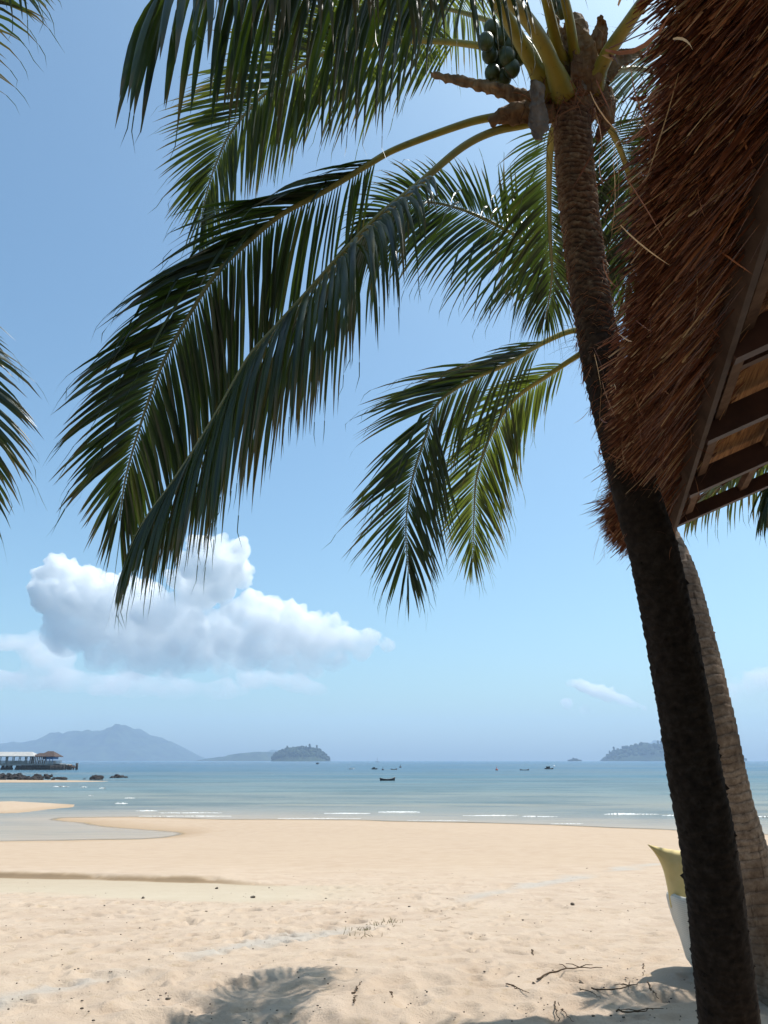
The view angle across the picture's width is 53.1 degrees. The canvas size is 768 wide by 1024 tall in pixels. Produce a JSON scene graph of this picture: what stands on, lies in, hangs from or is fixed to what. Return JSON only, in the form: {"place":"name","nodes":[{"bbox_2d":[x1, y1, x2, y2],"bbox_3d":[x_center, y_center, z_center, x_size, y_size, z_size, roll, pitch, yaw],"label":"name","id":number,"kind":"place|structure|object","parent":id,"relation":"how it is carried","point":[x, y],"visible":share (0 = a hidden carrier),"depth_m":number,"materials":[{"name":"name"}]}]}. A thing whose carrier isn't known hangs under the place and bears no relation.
{"place":"outdoors","nodes":[
{"label":"outdoors","id":0,"kind":"place"},
{"bbox_2d":[0,801,767,1023],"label":"beach sand","id":1,"kind":"structure","parent":0,"point":[175,881],"depth_m":8.89,"materials":[{"name":"beige sand"}]},
{"bbox_2d":[0,0,62,554],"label":"palm tree","id":2,"kind":"object","parent":1,"relation":"on","point":[12,404],"visible":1,"depth_m":4.71,"materials":[{"name":"green plant"}]},
{"bbox_2d":[5,867,696,1023],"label":"shell grit","id":3,"kind":"object","parent":1,"relation":"on","point":[167,998],"visible":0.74,"depth_m":5.61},
{"bbox_2d":[42,0,760,1023],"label":"palm tree","id":4,"kind":"object","parent":1,"relation":"on","point":[568,64],"visible":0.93,"depth_m":4.36,"materials":[{"name":"green plant"}]},
{"bbox_2d":[506,983,528,992],"bbox_3d":[0.964,3.524,5.642,0.268,0.085,0.160,-10,-20,28],"label":"twig","id":5,"kind":"object","parent":1,"relation":"on","point":[515,986],"visible":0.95,"depth_m":5.66,"materials":[{"name":"beige wood"}]},
{"bbox_2d":[324,126,767,1005],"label":"palm tree","id":6,"kind":"object","parent":1,"relation":"on","point":[462,494],"visible":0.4,"depth_m":6.90,"materials":[{"name":"green plant"}]},
{"bbox_2d":[537,963,602,979],"bbox_3d":[1.440,3.589,6.076,0.671,0.100,0.149,12,-21,-33],"label":"twig","id":7,"kind":"object","parent":1,"relation":"on","point":[543,975],"visible":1,"depth_m":6.10,"materials":[{"name":"brown wood"}]},
{"bbox_2d":[591,982,637,989],"bbox_3d":[1.737,3.495,5.673,0.442,0.046,0.188,12,-22,-34],"label":"twig","id":8,"kind":"object","parent":1,"relation":"on","point":[628,985],"visible":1,"depth_m":5.60,"materials":[{"name":"brown wood"}]},
{"bbox_2d":[616,1008,663,1012],"bbox_3d":[1.686,3.300,5.106,0.295,0.051,0.154,0,-18,0],"label":"twig","id":9,"kind":"object","parent":1,"relation":"on","point":[617,1010],"visible":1,"depth_m":5.09,"materials":[{"name":"wood"}]},
{"bbox_2d":[574,0,767,568],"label":"thatched pavilion","id":10,"kind":"structure","parent":1,"relation":"on","point":[689,417],"depth_m":2.44,"materials":[{"name":"brown wood"}]},
{"bbox_2d":[666,892,692,966],"bbox_3d":[3.090,3.361,6.123,1.544,0.587,0.790,0,-18,0],"label":"boat","id":11,"kind":"object","parent":1,"relation":"on","point":[679,911],"visible":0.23,"depth_m":6.10,"materials":[{"name":"white paint"}]},
{"bbox_2d":[648,844,685,907],"bbox_3d":[2.525,2.983,6.275,0.772,0.480,0.176,4,-8,-3],"label":"yellow boat bow","id":12,"kind":"object","parent":11,"relation":"on","point":[670,860],"visible":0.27,"depth_m":6.22,"materials":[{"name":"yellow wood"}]},
{"bbox_2d":[684,464,767,544],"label":"palm tree","id":13,"kind":"object","parent":1,"relation":"on","point":[762,508],"visible":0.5,"depth_m":7.42,"materials":[{"name":"green plant"}]},
{"bbox_2d":[0,761,767,840],"bbox_3d":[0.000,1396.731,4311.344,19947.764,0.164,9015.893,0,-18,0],"label":"sea water","id":14,"kind":"structure","parent":0,"point":[592,793],"depth_m":98.06,"materials":[{"name":"blue liquid"}]},
{"bbox_2d":[0,751,75,769],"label":"roofed pier","id":15,"kind":"structure","parent":14,"relation":"in","point":[6,764],"depth_m":342.21,"materials":[{"name":"concrete"}]},
{"bbox_2d":[0,780,104,782],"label":"sandbank","id":16,"kind":"structure","parent":14,"relation":"in","point":[14,781],"depth_m":150.68,"materials":[{"name":"beige sand"}]},
{"bbox_2d":[89,776,100,779],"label":"reef rock","id":17,"kind":"object","parent":14,"relation":"in","point":[95,778],"visible":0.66,"depth_m":166.35,"materials":[{"name":"grey stone"}]},
{"bbox_2d":[0,724,205,760],"bbox_3d":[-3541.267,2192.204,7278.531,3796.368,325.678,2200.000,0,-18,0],"label":"mountain island","id":18,"kind":"structure","parent":14,"relation":"in","point":[116,742],"depth_m":6696.56,"materials":[{"name":"blue"}]},
{"bbox_2d":[196,752,274,760],"bbox_3d":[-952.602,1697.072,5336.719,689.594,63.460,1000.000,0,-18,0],"label":"island","id":19,"kind":"structure","parent":14,"relation":"in","point":[258,756],"depth_m":5046.18,"materials":[{"name":"blue"}]},
{"bbox_2d":[271,744,329,760],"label":"wooded island","id":20,"kind":"structure","parent":14,"relation":"in","point":[302,753],"depth_m":3446.03,"materials":[{"name":"blue plant"}]},
{"bbox_2d":[380,777,394,780],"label":"rowing boat","id":21,"kind":"object","parent":14,"relation":"on","point":[390,779],"visible":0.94,"depth_m":161.10,"materials":[{"name":"brown wood"}]},
{"bbox_2d":[53,786,767,823],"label":"wave foam","id":22,"kind":"object","parent":14,"relation":"on","point":[414,811],"visible":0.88,"depth_m":58.45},
{"bbox_2d":[600,740,746,760],"bbox_3d":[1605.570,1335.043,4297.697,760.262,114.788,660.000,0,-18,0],"label":"forested island","id":23,"kind":"structure","parent":14,"relation":"in","point":[642,751],"depth_m":4142.80,"materials":[{"name":"blue plant"}]},
{"bbox_2d":[0,0,767,760],"label":"sky","id":24,"kind":"structure","parent":0,"point":[284,644],"materials":[{"name":"blue"}]}
]}

